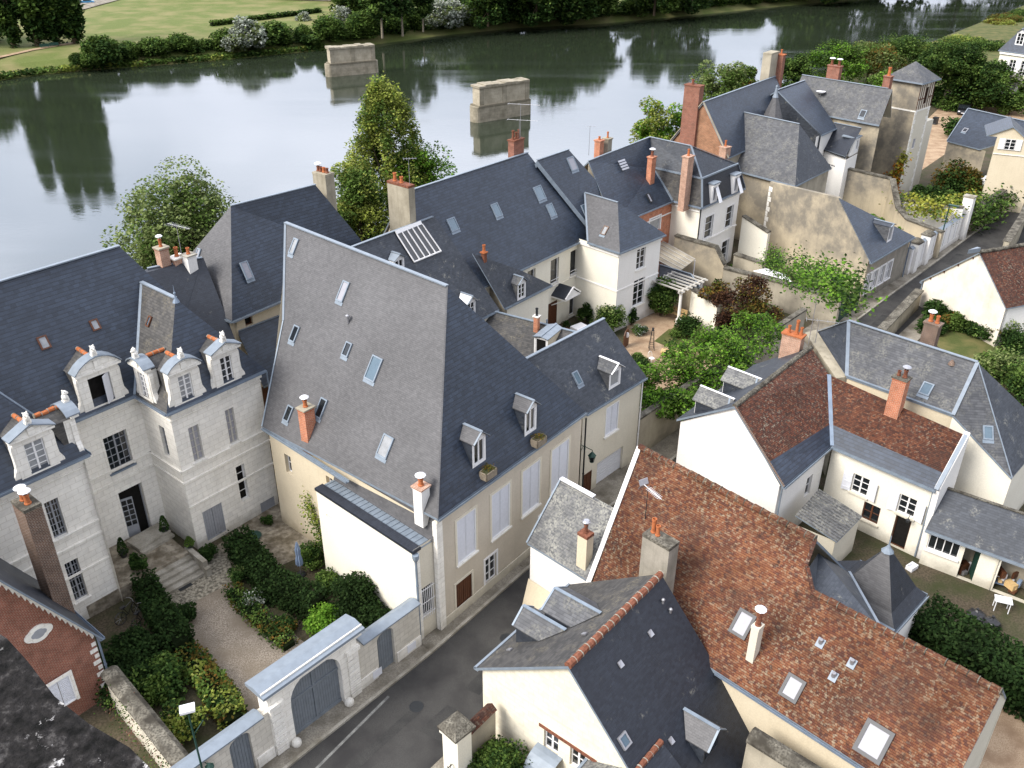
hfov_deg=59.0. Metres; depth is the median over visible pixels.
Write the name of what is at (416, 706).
manhole cover
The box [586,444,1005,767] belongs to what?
orange tile house
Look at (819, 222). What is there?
blank gable house
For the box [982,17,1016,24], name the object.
tree
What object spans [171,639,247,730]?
hedge
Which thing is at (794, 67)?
tree
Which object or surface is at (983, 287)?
cream gable house
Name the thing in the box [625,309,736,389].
garden path
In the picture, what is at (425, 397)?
townhouse
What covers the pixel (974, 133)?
tan house
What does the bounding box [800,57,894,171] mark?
long slate house
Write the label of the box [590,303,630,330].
shrub
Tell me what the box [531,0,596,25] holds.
bank tree
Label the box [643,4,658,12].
bank bush
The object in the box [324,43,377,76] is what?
bridge pier
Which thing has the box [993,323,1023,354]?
shrub
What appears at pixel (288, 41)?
bank bush
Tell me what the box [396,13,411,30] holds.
bank bush
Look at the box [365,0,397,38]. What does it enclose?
bank tree
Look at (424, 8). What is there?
bank tree
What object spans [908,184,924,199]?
shrub
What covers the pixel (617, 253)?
wing house
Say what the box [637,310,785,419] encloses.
tree
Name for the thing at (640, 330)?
flowering shrub
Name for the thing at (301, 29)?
bank bush
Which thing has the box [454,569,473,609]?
door
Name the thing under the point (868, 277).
window
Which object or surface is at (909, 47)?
tree
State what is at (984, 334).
shrub
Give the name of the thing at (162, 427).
window
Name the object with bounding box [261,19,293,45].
bank bush
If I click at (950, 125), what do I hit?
shrub
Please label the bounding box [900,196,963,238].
garden wall
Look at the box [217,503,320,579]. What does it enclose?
patio
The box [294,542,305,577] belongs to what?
parasol
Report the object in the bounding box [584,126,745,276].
mansard house
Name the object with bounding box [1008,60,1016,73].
window
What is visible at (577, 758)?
window
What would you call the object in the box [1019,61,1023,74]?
window
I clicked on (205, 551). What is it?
shrub
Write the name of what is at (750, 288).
copper tree
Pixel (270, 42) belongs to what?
bank bush
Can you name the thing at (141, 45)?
bank bush
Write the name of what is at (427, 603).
window
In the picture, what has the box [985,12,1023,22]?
tree
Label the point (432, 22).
silver bush
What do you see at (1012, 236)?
garden wall
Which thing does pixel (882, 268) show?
window
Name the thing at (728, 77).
tree
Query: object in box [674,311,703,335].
shrub
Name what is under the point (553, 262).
window
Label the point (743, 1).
bank bush
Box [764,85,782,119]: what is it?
stair turret
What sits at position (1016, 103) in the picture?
shrub
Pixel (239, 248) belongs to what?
pavilion house
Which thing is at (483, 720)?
wall
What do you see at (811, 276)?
vine
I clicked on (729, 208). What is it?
window
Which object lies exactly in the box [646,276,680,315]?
climber bush
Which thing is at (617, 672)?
slate cottage
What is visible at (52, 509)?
window
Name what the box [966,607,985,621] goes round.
rubbish bag
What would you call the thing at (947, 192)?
shrub
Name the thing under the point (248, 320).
window
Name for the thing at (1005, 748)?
back yard
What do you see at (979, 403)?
hipped slate house
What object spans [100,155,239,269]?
olive tree
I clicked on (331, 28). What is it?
bank bush
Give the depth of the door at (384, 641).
43.62 m
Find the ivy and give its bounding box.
[958,179,1023,234]
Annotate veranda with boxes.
[659,241,694,284]
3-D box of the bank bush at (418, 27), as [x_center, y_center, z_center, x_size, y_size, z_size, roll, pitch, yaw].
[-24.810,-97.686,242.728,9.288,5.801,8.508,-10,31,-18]
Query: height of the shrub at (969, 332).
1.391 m
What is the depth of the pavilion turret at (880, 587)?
42.43 m
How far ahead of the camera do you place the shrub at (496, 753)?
37.88 m
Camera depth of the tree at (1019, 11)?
247.50 m
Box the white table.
[992,594,1012,613]
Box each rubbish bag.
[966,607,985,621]
[982,615,1001,630]
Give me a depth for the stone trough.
50.68 m
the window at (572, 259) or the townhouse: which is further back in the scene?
the window at (572, 259)
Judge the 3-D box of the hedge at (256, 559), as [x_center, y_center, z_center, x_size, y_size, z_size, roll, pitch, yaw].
[-13.146,10.200,48.898,8.394,1.962,2.580,25,38,37]
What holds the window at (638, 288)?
in the wing house at (617, 253)
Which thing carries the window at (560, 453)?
in the townhouse
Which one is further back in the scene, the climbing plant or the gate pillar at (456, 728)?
the climbing plant
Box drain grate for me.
[178,583,192,591]
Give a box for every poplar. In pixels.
[0,0,23,47]
[10,0,46,45]
[34,0,65,44]
[56,0,85,43]
[343,71,433,236]
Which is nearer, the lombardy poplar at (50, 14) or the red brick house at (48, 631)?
the red brick house at (48, 631)
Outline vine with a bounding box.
[754,240,887,323]
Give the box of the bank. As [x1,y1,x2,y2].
[0,0,840,79]
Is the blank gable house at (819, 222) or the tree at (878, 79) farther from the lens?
the tree at (878, 79)
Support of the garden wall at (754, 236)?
on the ground at (961, 593)
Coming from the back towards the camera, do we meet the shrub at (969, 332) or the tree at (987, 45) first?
the tree at (987, 45)
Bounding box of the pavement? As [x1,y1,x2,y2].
[254,211,999,767]
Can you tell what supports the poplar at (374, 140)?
on the ground at (961, 593)
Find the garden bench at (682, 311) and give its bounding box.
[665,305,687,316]
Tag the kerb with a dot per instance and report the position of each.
(392, 682)
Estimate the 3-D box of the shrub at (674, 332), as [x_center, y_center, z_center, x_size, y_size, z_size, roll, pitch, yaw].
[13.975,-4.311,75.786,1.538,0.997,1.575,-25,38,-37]
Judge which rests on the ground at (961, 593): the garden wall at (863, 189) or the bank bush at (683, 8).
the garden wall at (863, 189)
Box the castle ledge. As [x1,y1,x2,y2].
[0,634,149,767]
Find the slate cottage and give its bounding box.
[474,570,748,767]
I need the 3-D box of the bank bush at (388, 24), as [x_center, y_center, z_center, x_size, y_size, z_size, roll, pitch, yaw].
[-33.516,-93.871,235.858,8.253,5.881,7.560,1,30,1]
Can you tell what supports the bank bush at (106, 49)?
on the bank
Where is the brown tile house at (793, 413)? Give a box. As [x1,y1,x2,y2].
[676,294,969,558]
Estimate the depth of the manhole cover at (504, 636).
46.15 m
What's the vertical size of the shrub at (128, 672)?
1.729 m
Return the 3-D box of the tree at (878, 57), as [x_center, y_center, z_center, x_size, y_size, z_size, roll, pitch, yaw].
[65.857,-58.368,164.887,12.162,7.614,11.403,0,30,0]
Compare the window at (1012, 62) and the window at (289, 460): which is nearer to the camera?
the window at (289, 460)
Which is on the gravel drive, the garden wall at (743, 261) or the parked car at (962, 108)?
the parked car at (962, 108)
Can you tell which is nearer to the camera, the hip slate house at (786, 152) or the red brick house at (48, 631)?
the red brick house at (48, 631)
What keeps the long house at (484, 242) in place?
on the ground at (961, 593)
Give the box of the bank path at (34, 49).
[0,42,72,57]
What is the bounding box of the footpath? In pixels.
[431,314,923,767]
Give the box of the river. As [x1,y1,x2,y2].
[0,0,1023,278]
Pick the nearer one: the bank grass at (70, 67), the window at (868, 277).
the window at (868, 277)
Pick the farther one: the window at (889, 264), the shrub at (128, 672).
the window at (889, 264)
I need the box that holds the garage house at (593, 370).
[526,317,647,490]
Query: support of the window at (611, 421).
in the garage house at (593, 370)
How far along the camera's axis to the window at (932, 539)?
50.04 m
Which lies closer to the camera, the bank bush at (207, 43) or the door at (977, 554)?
the door at (977, 554)
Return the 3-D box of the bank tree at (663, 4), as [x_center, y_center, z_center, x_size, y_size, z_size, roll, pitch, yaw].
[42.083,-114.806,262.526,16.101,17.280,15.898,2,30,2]
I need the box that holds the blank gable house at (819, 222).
[763,181,915,302]
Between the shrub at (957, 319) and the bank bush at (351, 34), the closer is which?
the shrub at (957, 319)
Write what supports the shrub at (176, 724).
on the ground at (961, 593)
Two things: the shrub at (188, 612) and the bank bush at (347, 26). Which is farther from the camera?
the bank bush at (347, 26)
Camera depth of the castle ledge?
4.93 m
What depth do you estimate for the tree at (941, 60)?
144.03 m
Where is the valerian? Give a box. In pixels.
[94,680,182,767]
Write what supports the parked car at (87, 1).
on the road at (93, 4)
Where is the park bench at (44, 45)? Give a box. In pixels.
[39,43,48,46]
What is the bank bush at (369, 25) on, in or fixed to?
on the bank
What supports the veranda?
on the ground at (961, 593)
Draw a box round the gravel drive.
[922,102,1023,169]
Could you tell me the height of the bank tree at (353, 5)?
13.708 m
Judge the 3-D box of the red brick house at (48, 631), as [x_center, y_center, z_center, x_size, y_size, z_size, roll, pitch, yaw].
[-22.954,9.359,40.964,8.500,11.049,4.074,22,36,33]
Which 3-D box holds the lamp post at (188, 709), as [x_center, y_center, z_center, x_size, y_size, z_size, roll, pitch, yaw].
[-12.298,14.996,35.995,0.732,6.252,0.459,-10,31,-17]
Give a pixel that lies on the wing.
(525, 337)
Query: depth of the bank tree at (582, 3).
252.37 m
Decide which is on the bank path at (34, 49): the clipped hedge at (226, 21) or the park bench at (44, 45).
the park bench at (44, 45)
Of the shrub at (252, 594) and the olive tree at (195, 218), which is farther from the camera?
the olive tree at (195, 218)
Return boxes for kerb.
[282,210,1005,767]
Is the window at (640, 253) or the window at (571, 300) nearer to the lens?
the window at (640, 253)
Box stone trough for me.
[905,561,918,572]
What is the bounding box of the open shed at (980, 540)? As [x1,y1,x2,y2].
[919,487,1023,602]
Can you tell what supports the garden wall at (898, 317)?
on the road at (438, 680)
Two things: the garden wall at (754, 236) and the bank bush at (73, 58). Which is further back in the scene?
the bank bush at (73, 58)
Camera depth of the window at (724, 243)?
89.12 m
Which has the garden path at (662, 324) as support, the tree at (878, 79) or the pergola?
the pergola
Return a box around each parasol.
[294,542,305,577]
[754,268,790,281]
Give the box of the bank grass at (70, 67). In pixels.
[0,43,326,80]
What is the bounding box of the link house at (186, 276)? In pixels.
[145,222,234,338]
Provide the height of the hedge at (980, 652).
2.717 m
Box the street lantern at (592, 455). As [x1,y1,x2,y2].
[580,444,595,462]
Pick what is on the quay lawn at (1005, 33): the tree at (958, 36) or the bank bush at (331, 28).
the tree at (958, 36)
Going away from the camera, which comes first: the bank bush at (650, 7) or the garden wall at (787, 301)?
the garden wall at (787, 301)
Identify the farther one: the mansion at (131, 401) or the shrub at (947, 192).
the shrub at (947, 192)
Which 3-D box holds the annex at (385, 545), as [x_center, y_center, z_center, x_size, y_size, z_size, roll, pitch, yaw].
[-6.817,8.285,46.544,7.785,7.550,1.923,24,37,36]
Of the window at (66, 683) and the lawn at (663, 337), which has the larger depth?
the lawn at (663, 337)
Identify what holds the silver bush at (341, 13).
on the bank
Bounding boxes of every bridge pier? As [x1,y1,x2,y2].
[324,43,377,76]
[470,77,530,122]
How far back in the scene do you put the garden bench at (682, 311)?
78.75 m
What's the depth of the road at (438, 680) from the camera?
43.31 m
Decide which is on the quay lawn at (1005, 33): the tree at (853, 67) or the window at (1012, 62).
the tree at (853, 67)
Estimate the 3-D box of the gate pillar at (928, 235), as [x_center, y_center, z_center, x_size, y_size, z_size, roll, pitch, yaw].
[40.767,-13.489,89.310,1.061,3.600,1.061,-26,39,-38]
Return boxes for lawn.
[655,329,704,354]
[842,6,1023,89]
[937,327,1022,381]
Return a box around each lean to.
[522,477,612,608]
[795,489,861,560]
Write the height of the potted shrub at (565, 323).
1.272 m
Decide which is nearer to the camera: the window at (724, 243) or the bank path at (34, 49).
the window at (724, 243)
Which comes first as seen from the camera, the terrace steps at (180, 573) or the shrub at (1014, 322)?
the terrace steps at (180, 573)
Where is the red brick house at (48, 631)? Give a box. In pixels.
[0,484,107,714]
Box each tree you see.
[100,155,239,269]
[113,231,131,246]
[328,0,373,12]
[330,155,388,241]
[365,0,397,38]
[379,136,457,216]
[390,0,416,35]
[412,0,436,31]
[462,0,524,24]
[463,0,510,28]
[495,1,538,23]
[505,0,559,26]
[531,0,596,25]
[553,0,600,22]
[587,0,621,16]
[629,95,682,143]
[634,0,679,17]
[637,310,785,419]
[666,0,712,14]
[689,59,746,100]
[697,274,784,330]
[732,62,758,87]
[781,53,812,87]
[801,0,838,3]
[803,38,873,83]
[847,40,908,83]
[861,70,892,86]
[875,32,934,71]
[913,36,990,97]
[933,59,1016,108]
[943,33,986,44]
[962,37,1005,51]
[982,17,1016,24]
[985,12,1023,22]
[1008,8,1023,16]
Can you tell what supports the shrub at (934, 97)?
on the quay lawn at (1005, 33)
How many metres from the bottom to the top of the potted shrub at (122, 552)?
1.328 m
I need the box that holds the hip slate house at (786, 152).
[719,112,831,239]
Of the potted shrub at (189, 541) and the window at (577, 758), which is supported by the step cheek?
the potted shrub at (189, 541)
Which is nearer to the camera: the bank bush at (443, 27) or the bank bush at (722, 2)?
the bank bush at (443, 27)
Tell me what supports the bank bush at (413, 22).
on the bank
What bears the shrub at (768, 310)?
on the ground at (961, 593)
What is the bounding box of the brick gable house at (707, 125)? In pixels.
[670,49,786,162]
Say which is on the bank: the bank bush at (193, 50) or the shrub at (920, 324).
the bank bush at (193, 50)
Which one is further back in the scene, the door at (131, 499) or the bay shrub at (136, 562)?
the door at (131, 499)
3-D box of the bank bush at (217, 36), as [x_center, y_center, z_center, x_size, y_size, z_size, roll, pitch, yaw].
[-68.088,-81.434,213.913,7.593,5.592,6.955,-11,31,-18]
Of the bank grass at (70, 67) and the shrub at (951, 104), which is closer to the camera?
the shrub at (951, 104)
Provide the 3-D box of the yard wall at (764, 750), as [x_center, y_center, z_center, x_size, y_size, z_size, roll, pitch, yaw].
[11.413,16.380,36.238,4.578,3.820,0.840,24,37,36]
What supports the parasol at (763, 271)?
on the ground at (961, 593)
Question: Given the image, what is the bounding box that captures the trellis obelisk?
[648,327,654,348]
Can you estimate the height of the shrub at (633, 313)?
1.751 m
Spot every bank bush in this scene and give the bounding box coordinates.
[67,52,83,65]
[78,52,100,65]
[79,34,123,63]
[116,40,141,60]
[136,37,148,56]
[138,35,172,56]
[163,32,197,54]
[181,44,206,54]
[194,38,214,50]
[208,27,229,51]
[246,34,280,49]
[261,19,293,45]
[272,36,293,46]
[292,31,326,45]
[293,23,312,40]
[311,13,346,42]
[337,26,366,40]
[345,8,380,39]
[345,16,366,38]
[378,14,397,33]
[384,15,408,34]
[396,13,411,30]
[409,14,419,30]
[410,10,432,31]
[436,18,456,29]
[610,5,634,15]
[619,0,639,14]
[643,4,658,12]
[682,0,701,10]
[710,0,719,6]
[712,0,728,6]
[731,0,738,4]
[737,0,750,4]
[745,0,760,4]
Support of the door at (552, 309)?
in the long house at (484, 242)
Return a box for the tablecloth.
[570,322,586,330]
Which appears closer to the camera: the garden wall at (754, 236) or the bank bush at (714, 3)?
the garden wall at (754, 236)
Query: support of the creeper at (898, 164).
attached to the stone tower
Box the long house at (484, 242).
[351,103,586,324]
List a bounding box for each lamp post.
[179,702,203,767]
[938,204,959,255]
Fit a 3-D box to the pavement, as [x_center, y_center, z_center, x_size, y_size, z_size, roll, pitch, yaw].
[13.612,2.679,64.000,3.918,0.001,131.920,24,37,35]
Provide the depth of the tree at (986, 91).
145.22 m
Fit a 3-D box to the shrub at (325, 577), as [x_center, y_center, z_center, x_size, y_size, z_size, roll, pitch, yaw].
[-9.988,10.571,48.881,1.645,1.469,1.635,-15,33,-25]
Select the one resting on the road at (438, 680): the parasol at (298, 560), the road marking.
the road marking
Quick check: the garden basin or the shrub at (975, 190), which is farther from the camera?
the shrub at (975, 190)
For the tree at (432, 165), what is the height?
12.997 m
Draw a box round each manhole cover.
[409,701,423,711]
[500,633,509,640]
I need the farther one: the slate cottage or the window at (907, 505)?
the window at (907, 505)
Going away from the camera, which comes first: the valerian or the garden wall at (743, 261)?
the valerian
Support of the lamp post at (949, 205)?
on the pavement
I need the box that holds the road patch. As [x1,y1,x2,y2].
[345,254,964,767]
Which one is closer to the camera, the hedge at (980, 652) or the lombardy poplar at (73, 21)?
the hedge at (980, 652)
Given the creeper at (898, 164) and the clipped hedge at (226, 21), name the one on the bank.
the clipped hedge at (226, 21)
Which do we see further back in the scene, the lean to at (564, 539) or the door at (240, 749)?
the lean to at (564, 539)
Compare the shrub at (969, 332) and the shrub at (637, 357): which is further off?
the shrub at (969, 332)
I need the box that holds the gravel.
[188,583,302,710]
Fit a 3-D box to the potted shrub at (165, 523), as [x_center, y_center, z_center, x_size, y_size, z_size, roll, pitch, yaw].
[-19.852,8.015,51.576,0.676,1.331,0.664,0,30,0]
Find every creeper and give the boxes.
[879,188,987,226]
[883,147,912,192]
[1000,60,1023,91]
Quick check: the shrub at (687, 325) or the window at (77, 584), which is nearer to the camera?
the window at (77, 584)
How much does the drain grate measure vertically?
0.030 m
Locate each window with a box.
[44,498,71,542]
[46,670,79,705]
[64,559,91,605]
[100,426,136,476]
[162,427,169,454]
[188,425,207,465]
[225,408,241,446]
[236,464,247,499]
[245,316,251,324]
[288,456,291,471]
[420,582,435,619]
[454,504,478,567]
[483,548,497,585]
[490,479,512,542]
[520,455,541,519]
[528,269,533,275]
[545,731,557,752]
[549,435,570,496]
[550,258,559,287]
[568,298,574,317]
[569,250,576,277]
[571,748,584,766]
[603,401,619,439]
[631,277,644,308]
[635,247,645,271]
[649,214,661,228]
[703,212,714,240]
[721,237,729,260]
[724,203,734,230]
[804,476,810,494]
[847,474,869,500]
[860,502,880,527]
[862,274,870,294]
[870,270,877,290]
[877,266,884,285]
[884,261,891,281]
[893,494,917,521]
[923,534,960,562]
[1003,139,1016,149]
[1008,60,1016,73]
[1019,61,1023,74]
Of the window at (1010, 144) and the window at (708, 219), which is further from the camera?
the window at (1010, 144)
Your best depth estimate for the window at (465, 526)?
45.62 m
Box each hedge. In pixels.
[128,567,195,655]
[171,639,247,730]
[209,7,321,26]
[221,524,331,623]
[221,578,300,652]
[908,590,1023,721]
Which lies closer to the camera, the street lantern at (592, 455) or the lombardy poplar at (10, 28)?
the street lantern at (592, 455)
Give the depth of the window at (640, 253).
75.80 m
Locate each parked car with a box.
[81,0,94,2]
[956,103,970,114]
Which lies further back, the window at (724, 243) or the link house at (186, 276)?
the window at (724, 243)
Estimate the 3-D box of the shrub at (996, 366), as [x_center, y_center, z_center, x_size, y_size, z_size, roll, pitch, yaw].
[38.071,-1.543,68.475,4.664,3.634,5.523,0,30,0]
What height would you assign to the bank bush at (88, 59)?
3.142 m
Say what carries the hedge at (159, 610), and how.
on the ground at (961, 593)
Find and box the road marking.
[316,696,388,767]
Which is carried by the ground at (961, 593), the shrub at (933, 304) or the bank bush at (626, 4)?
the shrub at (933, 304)
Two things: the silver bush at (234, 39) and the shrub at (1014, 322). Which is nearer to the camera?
the shrub at (1014, 322)
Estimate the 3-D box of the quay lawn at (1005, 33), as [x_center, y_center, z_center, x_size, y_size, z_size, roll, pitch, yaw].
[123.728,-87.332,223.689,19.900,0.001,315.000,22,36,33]
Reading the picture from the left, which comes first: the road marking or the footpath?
the road marking
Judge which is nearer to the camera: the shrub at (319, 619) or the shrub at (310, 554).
the shrub at (319, 619)
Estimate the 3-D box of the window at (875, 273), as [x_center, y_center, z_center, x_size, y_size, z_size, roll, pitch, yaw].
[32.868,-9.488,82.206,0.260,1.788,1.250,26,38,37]
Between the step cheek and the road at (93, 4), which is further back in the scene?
the road at (93, 4)
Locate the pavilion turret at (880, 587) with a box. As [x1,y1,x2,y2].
[809,536,928,637]
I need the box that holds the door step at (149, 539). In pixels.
[126,523,174,555]
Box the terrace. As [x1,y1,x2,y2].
[86,532,188,617]
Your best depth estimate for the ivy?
98.90 m
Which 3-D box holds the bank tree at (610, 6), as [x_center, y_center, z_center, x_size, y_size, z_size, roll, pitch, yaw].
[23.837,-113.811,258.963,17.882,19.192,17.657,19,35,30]
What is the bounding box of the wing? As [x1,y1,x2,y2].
[486,307,574,356]
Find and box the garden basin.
[252,530,261,538]
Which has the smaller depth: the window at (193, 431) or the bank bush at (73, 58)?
the window at (193, 431)
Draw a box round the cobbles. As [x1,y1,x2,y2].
[168,546,231,607]
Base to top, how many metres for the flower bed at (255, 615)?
0.982 m
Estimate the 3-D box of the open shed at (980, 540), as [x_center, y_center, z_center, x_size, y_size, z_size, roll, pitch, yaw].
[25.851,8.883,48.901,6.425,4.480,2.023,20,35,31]
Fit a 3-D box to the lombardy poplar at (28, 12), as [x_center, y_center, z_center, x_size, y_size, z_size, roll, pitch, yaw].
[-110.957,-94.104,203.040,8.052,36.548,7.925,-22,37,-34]
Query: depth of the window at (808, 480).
53.25 m
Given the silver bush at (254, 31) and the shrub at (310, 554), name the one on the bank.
the silver bush at (254, 31)
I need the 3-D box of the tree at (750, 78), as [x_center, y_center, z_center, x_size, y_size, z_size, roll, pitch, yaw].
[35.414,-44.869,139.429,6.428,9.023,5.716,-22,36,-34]
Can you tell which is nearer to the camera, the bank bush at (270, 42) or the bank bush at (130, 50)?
the bank bush at (130, 50)
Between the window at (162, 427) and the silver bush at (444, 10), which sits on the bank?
the silver bush at (444, 10)
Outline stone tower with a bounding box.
[871,61,941,195]
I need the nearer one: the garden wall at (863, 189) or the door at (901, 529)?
the door at (901, 529)
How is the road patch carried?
on the road at (438, 680)
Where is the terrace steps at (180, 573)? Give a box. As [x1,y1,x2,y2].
[151,555,204,593]
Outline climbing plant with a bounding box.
[297,490,323,557]
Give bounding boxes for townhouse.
[261,221,586,629]
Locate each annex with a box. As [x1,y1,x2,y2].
[314,477,436,640]
[911,118,933,189]
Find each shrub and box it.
[92,647,155,713]
[97,615,176,669]
[117,537,129,557]
[127,649,189,707]
[128,552,147,574]
[158,515,169,532]
[159,698,208,744]
[176,601,196,625]
[184,536,194,548]
[198,542,218,561]
[226,564,246,583]
[241,586,267,604]
[259,514,272,524]
[270,613,297,635]
[299,540,324,570]
[302,601,340,636]
[313,567,339,593]
[323,570,382,621]
[350,593,392,628]
[467,734,532,767]
[561,320,569,328]
[576,302,593,323]
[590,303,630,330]
[628,307,639,324]
[630,324,648,336]
[631,352,650,368]
[668,326,685,339]
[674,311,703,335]
[744,302,777,325]
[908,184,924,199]
[914,315,948,334]
[918,184,952,200]
[921,298,950,316]
[928,157,984,192]
[931,86,944,104]
[932,91,978,111]
[933,189,963,203]
[940,116,960,134]
[940,310,954,325]
[946,311,970,332]
[950,169,984,195]
[958,319,979,337]
[966,185,981,201]
[970,324,992,340]
[972,350,1006,376]
[980,341,1023,383]
[988,319,1020,336]
[993,89,1023,114]
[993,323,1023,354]
[998,357,1023,405]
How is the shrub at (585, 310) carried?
on the ground at (961, 593)
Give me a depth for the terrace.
49.55 m
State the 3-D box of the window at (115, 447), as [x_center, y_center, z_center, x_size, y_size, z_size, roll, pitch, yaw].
[-21.476,3.619,49.301,0.380,2.475,1.591,22,36,34]
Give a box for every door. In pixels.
[118,483,149,536]
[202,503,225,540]
[229,733,254,767]
[377,628,393,669]
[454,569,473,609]
[548,300,556,323]
[583,470,591,490]
[596,448,620,483]
[891,515,911,548]
[969,551,980,580]
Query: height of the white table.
0.720 m
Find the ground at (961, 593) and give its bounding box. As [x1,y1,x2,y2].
[79,7,1023,767]
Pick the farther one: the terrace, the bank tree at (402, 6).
the bank tree at (402, 6)
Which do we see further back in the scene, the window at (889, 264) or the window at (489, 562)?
the window at (889, 264)
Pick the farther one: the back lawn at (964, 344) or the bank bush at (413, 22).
the bank bush at (413, 22)
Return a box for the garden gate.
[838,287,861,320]
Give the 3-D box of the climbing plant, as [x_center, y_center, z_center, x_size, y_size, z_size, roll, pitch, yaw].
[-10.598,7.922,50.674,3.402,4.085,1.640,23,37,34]
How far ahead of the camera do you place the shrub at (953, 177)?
106.60 m
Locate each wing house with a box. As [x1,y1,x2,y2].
[534,149,666,331]
[770,80,862,197]
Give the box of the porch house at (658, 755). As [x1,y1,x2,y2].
[577,738,680,767]
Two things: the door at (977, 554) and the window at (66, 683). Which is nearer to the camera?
the window at (66, 683)
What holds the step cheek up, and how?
on the cobbles
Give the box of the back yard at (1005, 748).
[979,706,1023,767]
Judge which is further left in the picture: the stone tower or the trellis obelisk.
the trellis obelisk
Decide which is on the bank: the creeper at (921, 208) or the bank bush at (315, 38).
the bank bush at (315, 38)
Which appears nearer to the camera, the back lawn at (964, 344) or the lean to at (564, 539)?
the lean to at (564, 539)
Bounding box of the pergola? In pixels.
[651,271,707,322]
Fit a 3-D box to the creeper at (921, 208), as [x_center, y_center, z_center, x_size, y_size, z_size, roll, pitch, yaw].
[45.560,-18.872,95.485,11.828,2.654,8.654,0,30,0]
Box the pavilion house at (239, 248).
[193,162,361,464]
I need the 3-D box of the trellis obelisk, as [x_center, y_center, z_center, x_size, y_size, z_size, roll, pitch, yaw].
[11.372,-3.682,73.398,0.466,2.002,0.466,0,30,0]
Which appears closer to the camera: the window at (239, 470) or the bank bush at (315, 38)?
the window at (239, 470)
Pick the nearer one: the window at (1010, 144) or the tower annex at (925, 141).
the window at (1010, 144)
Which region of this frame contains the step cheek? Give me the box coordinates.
[184,547,211,576]
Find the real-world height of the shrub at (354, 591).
2.748 m
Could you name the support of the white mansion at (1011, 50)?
on the ground at (961, 593)
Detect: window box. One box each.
[479,462,496,481]
[530,430,546,448]
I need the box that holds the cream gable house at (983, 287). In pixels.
[919,243,1023,346]
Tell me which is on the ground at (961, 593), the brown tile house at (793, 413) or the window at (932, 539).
the brown tile house at (793, 413)
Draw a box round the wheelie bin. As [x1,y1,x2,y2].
[933,116,939,124]
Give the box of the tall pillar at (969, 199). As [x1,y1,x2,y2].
[958,193,976,239]
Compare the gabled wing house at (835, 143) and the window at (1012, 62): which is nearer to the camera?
the gabled wing house at (835, 143)
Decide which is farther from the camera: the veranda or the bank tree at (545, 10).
the bank tree at (545, 10)
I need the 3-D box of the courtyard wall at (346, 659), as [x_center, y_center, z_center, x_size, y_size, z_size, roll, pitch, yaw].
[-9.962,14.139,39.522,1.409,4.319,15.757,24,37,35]
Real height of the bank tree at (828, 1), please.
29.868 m
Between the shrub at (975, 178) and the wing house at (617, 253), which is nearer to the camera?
the wing house at (617, 253)
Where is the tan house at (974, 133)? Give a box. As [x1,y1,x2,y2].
[941,108,1023,212]
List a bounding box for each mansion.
[0,245,278,619]
[994,27,1023,109]
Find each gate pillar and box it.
[437,710,475,767]
[910,237,924,273]
[921,230,935,264]
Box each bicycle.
[114,597,137,625]
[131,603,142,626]
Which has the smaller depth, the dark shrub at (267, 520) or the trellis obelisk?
the dark shrub at (267, 520)
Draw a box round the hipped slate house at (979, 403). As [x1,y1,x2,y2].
[805,309,1023,509]
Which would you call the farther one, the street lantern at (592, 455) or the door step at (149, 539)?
the street lantern at (592, 455)
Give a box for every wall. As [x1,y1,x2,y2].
[100,665,188,767]
[170,597,421,767]
[470,703,496,761]
[636,307,806,448]
[674,233,726,288]
[689,288,720,331]
[721,265,840,325]
[732,252,764,273]
[738,214,770,260]
[742,727,821,767]
[829,164,944,257]
[877,288,923,333]
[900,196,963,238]
[902,214,963,274]
[967,189,1006,231]
[1003,204,1023,245]
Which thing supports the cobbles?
on the ground at (961, 593)
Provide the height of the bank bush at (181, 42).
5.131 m
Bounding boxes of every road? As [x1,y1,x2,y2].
[80,0,330,8]
[290,212,1023,767]
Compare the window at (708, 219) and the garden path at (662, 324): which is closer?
the garden path at (662, 324)
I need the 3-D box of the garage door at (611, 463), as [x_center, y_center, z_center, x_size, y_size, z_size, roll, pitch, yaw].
[6.084,5.210,57.807,0.050,1.868,2.721,25,38,36]
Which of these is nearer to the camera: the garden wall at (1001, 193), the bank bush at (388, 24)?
the garden wall at (1001, 193)
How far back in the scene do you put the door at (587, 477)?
56.27 m
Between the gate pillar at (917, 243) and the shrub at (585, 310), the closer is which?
the shrub at (585, 310)
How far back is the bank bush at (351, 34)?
227.90 m
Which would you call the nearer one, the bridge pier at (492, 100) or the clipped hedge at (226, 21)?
the bridge pier at (492, 100)
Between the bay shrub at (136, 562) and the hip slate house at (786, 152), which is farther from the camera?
the hip slate house at (786, 152)
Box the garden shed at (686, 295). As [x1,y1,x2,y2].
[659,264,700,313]
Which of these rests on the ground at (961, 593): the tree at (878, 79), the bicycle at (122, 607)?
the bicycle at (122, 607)
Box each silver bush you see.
[220,27,251,51]
[228,14,267,49]
[295,11,311,21]
[331,4,354,24]
[421,11,440,28]
[430,0,458,28]
[442,0,470,27]
[464,9,478,25]

